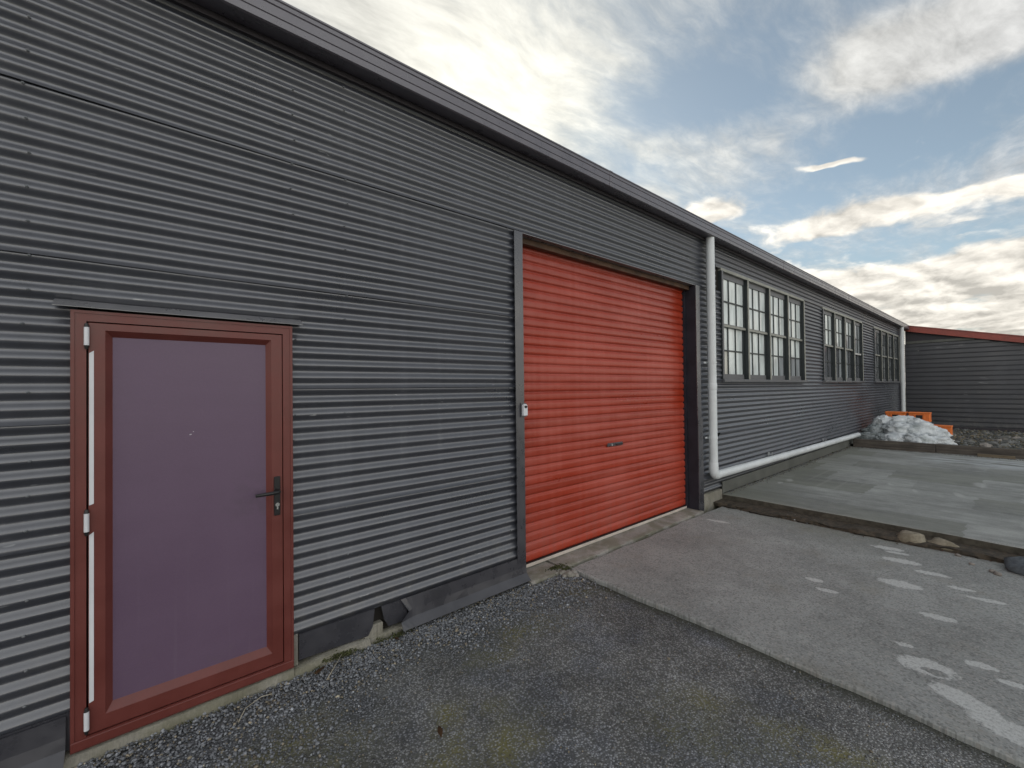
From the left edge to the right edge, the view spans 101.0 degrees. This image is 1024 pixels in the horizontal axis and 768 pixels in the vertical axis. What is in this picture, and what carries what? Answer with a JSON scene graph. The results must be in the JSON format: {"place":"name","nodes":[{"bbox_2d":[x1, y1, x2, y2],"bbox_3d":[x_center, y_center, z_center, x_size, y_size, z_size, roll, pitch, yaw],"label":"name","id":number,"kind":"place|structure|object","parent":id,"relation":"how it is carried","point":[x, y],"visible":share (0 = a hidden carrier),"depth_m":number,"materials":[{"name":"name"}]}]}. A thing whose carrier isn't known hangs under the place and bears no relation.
{"place":"outdoors","nodes":[
{"label":"outdoors","id":0,"kind":"place"},
{"bbox_2d":[74,574,618,767],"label":"gravel","id":1,"kind":"structure","parent":0,"point":[370,656],"depth_m":2.43,"materials":[{"name":"grey gravel"}]},
{"bbox_2d":[238,693,271,721],"bbox_3d":[-1.386,1.722,2.257,0.049,0.010,0.205,-1,-1,17],"label":"straw","id":2,"kind":"object","parent":1,"relation":"on","point":[252,703],"visible":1,"depth_m":2.27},
{"bbox_2d":[182,447,847,726],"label":"weeds","id":3,"kind":"object","parent":1,"relation":"on","point":[379,637],"visible":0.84,"depth_m":2.72,"materials":[{"name":"green plant"}]},
{"bbox_2d":[565,571,574,576],"bbox_3d":[0.521,1.711,3.809,0.094,0.042,0.072,-1,-1,37],"label":"broken concrete","id":4,"kind":"object","parent":1,"relation":"on","point":[569,574],"visible":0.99,"depth_m":3.79,"materials":[{"name":"grey concrete"}]},
{"bbox_2d":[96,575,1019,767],"bbox_3d":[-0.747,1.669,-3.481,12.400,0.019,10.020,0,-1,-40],"label":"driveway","id":5,"kind":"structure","parent":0,"point":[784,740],"depth_m":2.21,"materials":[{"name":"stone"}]},
{"bbox_2d":[322,563,572,662],"bbox_3d":[-0.310,1.707,3.281,2.255,0.080,0.137,0,-1,-40],"label":"moss","id":6,"kind":"object","parent":5,"relation":"on","point":[398,634],"visible":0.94,"depth_m":2.84,"materials":[{"name":"green plant"}]},
{"bbox_2d":[99,575,1016,767],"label":"loose chips","id":7,"kind":"object","parent":5,"relation":"on","point":[620,703],"visible":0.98,"depth_m":2.23,"materials":[{"name":"grey gravel"}]},
{"bbox_2d":[437,726,442,736],"bbox_3d":[-0.354,1.705,2.075,0.026,0.013,0.061,5,6,-19],"label":"dead leaf","id":8,"kind":"object","parent":7,"relation":"on","point":[440,730],"visible":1,"depth_m":2.07,"materials":[{"name":"brown plant"}]},
{"bbox_2d":[282,0,1023,387],"label":"sky","id":9,"kind":"structure","parent":0,"point":[874,149],"materials":[{"name":"blue"}]},
{"bbox_2d":[571,507,1023,767],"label":"concrete slab","id":10,"kind":"structure","parent":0,"point":[933,638],"depth_m":3.18,"materials":[{"name":"grey concrete"}]},
{"bbox_2d":[713,499,1023,562],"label":"dirt fillet","id":11,"kind":"object","parent":10,"relation":"on","point":[977,552],"visible":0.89,"depth_m":4.75,"materials":[{"name":"brown soil"}]},
{"bbox_2d":[896,530,925,542],"bbox_3d":[4.208,1.616,4.444,0.274,0.127,0.208,-1,-1,33],"label":"cobble","id":12,"kind":"object","parent":10,"relation":"on","point":[908,536],"visible":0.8,"depth_m":4.40,"materials":[{"name":"beige stone"}]},
{"bbox_2d":[926,537,958,550],"bbox_3d":[4.363,1.620,4.282,0.174,0.108,0.264,0,-1,-31],"label":"cobble","id":13,"kind":"object","parent":10,"relation":"on","point":[939,541],"visible":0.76,"depth_m":4.24,"materials":[{"name":"beige stone"}]},
{"bbox_2d":[993,571,1001,575],"bbox_3d":[4.227,1.648,3.675,0.068,0.030,0.050,0,-1,-44],"label":"pebble","id":14,"kind":"object","parent":10,"relation":"on","point":[997,573],"visible":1,"depth_m":3.67,"materials":[{"name":"grey stone"}]},
{"bbox_2d":[1004,556,1023,575],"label":"concrete lump","id":15,"kind":"object","parent":10,"relation":"on","point":[1015,565],"visible":1,"depth_m":3.72,"materials":[{"name":"grey concrete"}]},
{"bbox_2d":[851,428,1023,448],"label":"gravel yard","id":16,"kind":"structure","parent":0,"point":[1021,446],"depth_m":11.97,"materials":[{"name":"grey gravel"}]},
{"bbox_2d":[858,432,875,439],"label":"sack","id":17,"kind":"object","parent":16,"relation":"on","point":[867,435],"visible":0.32,"depth_m":11.00,"materials":[{"name":"white fabric"}]},
{"bbox_2d":[871,432,884,439],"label":"sack","id":18,"kind":"object","parent":16,"relation":"on","point":[877,436],"visible":0.36,"depth_m":10.77,"materials":[{"name":"white fabric"}]},
{"bbox_2d":[861,423,883,432],"bbox_3d":[9.752,1.204,11.255,0.730,0.297,0.555,-8,6,31],"label":"sack","id":19,"kind":"object","parent":18,"relation":"on","point":[873,427],"visible":0.52,"depth_m":11.18,"materials":[{"name":"white fabric"}]},
{"bbox_2d":[880,432,904,441],"bbox_3d":[9.650,1.356,10.545,0.800,0.281,0.580,-5,9,3],"label":"sack","id":20,"kind":"object","parent":16,"relation":"on","point":[894,436],"visible":0.51,"depth_m":10.47,"materials":[{"name":"white fabric"}]},
{"bbox_2d":[903,433,937,443],"bbox_3d":[9.849,1.338,10.285,0.610,0.302,0.740,0,0,-1],"label":"sack","id":21,"kind":"object","parent":16,"relation":"on","point":[918,438],"visible":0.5,"depth_m":10.07,"materials":[{"name":"white fabric"}]},
{"bbox_2d":[928,435,957,444],"bbox_3d":[10.153,1.363,10.237,0.916,0.236,0.456,2,-8,40],"label":"sack","id":22,"kind":"object","parent":16,"relation":"on","point":[945,440],"visible":0.3,"depth_m":9.95,"materials":[{"name":"white fabric"}]},
{"bbox_2d":[933,427,952,436],"bbox_3d":[10.550,1.222,10.603,0.551,0.334,0.740,-13,13,-34],"label":"sack","id":23,"kind":"object","parent":16,"relation":"on","point":[941,432],"visible":0.23,"depth_m":10.34,"materials":[{"name":"white fabric"}]},
{"bbox_2d":[907,418,928,423],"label":"sack","id":24,"kind":"object","parent":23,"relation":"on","point":[912,420],"visible":0.28,"depth_m":10.84,"materials":[{"name":"grey plastic"}]},
{"bbox_2d":[906,422,938,435],"bbox_3d":[10.191,1.151,10.669,0.822,0.375,0.678,-8,-13,25],"label":"sack","id":25,"kind":"object","parent":23,"relation":"on","point":[929,429],"visible":0.56,"depth_m":10.41,"materials":[{"name":"white fabric"}]},
{"bbox_2d":[881,421,910,433],"bbox_3d":[9.957,1.142,10.943,0.636,0.375,0.848,0,6,16],"label":"sack","id":26,"kind":"object","parent":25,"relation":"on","point":[892,426],"visible":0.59,"depth_m":10.75,"materials":[{"name":"white fabric"}]},
{"bbox_2d":[935,425,952,434],"bbox_3d":[11.973,1.286,11.802,0.346,0.270,0.466,0,-1,-40],"label":"orange block","id":27,"kind":"object","parent":16,"relation":"on","point":[949,428],"depth_m":11.62,"materials":[{"name":"plastic"}]},
{"bbox_2d":[979,443,992,446],"bbox_3d":[10.838,1.409,9.683,0.339,0.137,0.217,0,-1,-26],"label":"rubble","id":28,"kind":"object","parent":16,"relation":"on","point":[984,445],"visible":0.54,"depth_m":9.62,"materials":[{"name":"grey stone"}]},
{"bbox_2d":[986,441,999,445],"bbox_3d":[11.489,1.421,10.111,0.194,0.120,0.231,0,-1,-22],"label":"rubble","id":29,"kind":"object","parent":16,"relation":"on","point":[993,443],"visible":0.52,"depth_m":10.05,"materials":[{"name":"grey stone"}]},
{"bbox_2d":[1000,443,1011,446],"bbox_3d":[11.364,1.415,9.733,0.198,0.111,0.213,0,-1,-40],"label":"rubble","id":30,"kind":"object","parent":16,"relation":"on","point":[1005,444],"visible":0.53,"depth_m":9.70,"materials":[{"name":"grey stone"}]},
{"bbox_2d":[1001,440,1019,444],"bbox_3d":[12.326,1.442,10.444,0.280,0.105,0.304,-1,-1,17],"label":"rubble","id":31,"kind":"object","parent":16,"relation":"on","point":[1009,441],"visible":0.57,"depth_m":10.39,"materials":[{"name":"grey stone"}]},
{"bbox_3d":[11.490,1.440,12.620,0.346,0.270,0.466,0,-1,-40],"label":"orange block","id":32,"kind":"object","parent":16,"relation":"on","visible":0},
{"bbox_2d":[885,411,907,416],"bbox_3d":[11.485,0.958,12.625,0.346,0.270,0.466,0,-1,-40],"label":"orange block","id":33,"kind":"object","parent":32,"relation":"on","point":[891,413],"depth_m":12.57,"materials":[{"name":"plastic"}]},
{"bbox_3d":[11.790,1.433,12.258,0.346,0.270,0.466,0,-1,-40],"label":"orange block","id":34,"kind":"object","parent":16,"relation":"on","visible":0},
{"bbox_2d":[908,412,931,421],"bbox_3d":[11.810,0.950,12.232,0.346,0.270,0.466,0,-1,-40],"label":"orange block","id":35,"kind":"object","parent":34,"relation":"on","point":[925,416],"depth_m":12.07,"materials":[{"name":"plastic"}]},
{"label":"sack","id":36,"kind":"object","parent":16,"relation":"on","visible":0},
{"bbox_2d":[872,415,892,423],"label":"sack","id":37,"kind":"object","parent":36,"relation":"on","point":[881,419],"visible":0.42,"depth_m":11.30,"materials":[{"name":"grey plastic"}]},
{"bbox_2d":[889,415,919,422],"bbox_3d":[10.335,0.982,11.209,0.796,0.319,0.597,0,-1,9],"label":"sack","id":38,"kind":"object","parent":36,"relation":"on","point":[901,418],"visible":0.41,"depth_m":11.05,"materials":[{"name":"grey plastic"}]},
{"label":"ground","id":39,"kind":"structure","parent":0,"visible":0},
{"bbox_2d":[0,0,909,767],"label":"warehouse","id":40,"kind":"structure","parent":39,"relation":"on","point":[302,316],"depth_m":2.61,"materials":[{"name":"grey metal"}]},
{"bbox_2d":[70,309,293,754],"bbox_3d":[-1.664,0.666,2.226,0.921,2.016,0.178,0,-1,-40],"label":"door","id":41,"kind":"structure","parent":40,"relation":"in","point":[182,546],"depth_m":2.17,"materials":[{"name":"purple paint"}]},
{"bbox_2d":[520,403,527,416],"bbox_3d":[0.109,0.226,3.674,0.060,0.120,0.042,0,-1,-40],"label":"control box","id":42,"kind":"object","parent":40,"relation":"attached to","point":[523,409],"visible":1,"depth_m":3.66,"materials":[{"name":"white plastic"}]},
{"bbox_2d":[523,246,686,567],"bbox_3d":[1.203,0.137,4.842,3.035,3.118,0.052,0,-1,-40],"label":"roller door","id":43,"kind":"structure","parent":40,"relation":"in","point":[624,384],"depth_m":4.60,"materials":[{"name":"red paint"}]},
{"bbox_2d":[718,267,807,381],"bbox_3d":[4.497,-0.877,7.438,3.755,1.692,0.155,0,-1,-40],"label":"window","id":44,"kind":"structure","parent":40,"relation":"in","point":[762,326],"depth_m":7.24,"materials":[{"name":"glass"}]},
{"bbox_2d":[821,306,864,382],"bbox_3d":[8.320,-0.884,10.611,3.700,1.692,0.155,0,-1,-40],"label":"window","id":45,"kind":"structure","parent":40,"relation":"in","point":[842,335],"depth_m":10.56,"materials":[{"name":"glass"}]},
{"bbox_2d":[873,327,900,382],"bbox_3d":[12.421,-0.891,14.015,4.040,1.692,0.155,0,-1,-40],"label":"window","id":46,"kind":"structure","parent":40,"relation":"in","point":[886,355],"depth_m":13.97,"materials":[{"name":"glass"}]},
{"bbox_2d":[722,446,1023,554],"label":"raised slab","id":47,"kind":"structure","parent":39,"relation":"on","point":[972,500],"depth_m":6.00,"materials":[{"name":"concrete"}]},
{"bbox_2d":[725,446,1016,493],"bbox_3d":[7.063,1.543,6.869,7.039,0.020,3.981,0,-1,-40],"label":"grit","id":48,"kind":"object","parent":47,"relation":"on","point":[820,459],"visible":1,"depth_m":8.31,"materials":[{"name":"grey gravel"}]},
{"bbox_2d":[853,438,935,452],"bbox_3d":[9.074,1.462,10.081,0.123,0.202,1.460,0,-1,-40],"label":"sleeper","id":49,"kind":"object","parent":47,"relation":"on","point":[902,446],"visible":0.98,"depth_m":10.00,"materials":[{"name":"brown wood"}]},
{"bbox_2d":[936,444,1023,458],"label":"sleeper","id":50,"kind":"object","parent":47,"relation":"on","point":[966,450],"visible":0.81,"depth_m":9.06,"materials":[{"name":"brown wood"}]},
{"bbox_2d":[977,453,1014,458],"bbox_3d":[10.046,1.502,8.769,0.053,0.063,0.520,0,-1,-41],"label":"plank","id":51,"kind":"object","parent":47,"relation":"on","point":[996,456],"visible":1,"depth_m":8.75,"materials":[{"name":"brown wood"}]},
{"bbox_2d":[905,326,1023,432],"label":"shed","id":52,"kind":"structure","parent":39,"relation":"on","point":[966,380],"depth_m":14.90,"materials":[{"name":"grey metal"}]}
]}

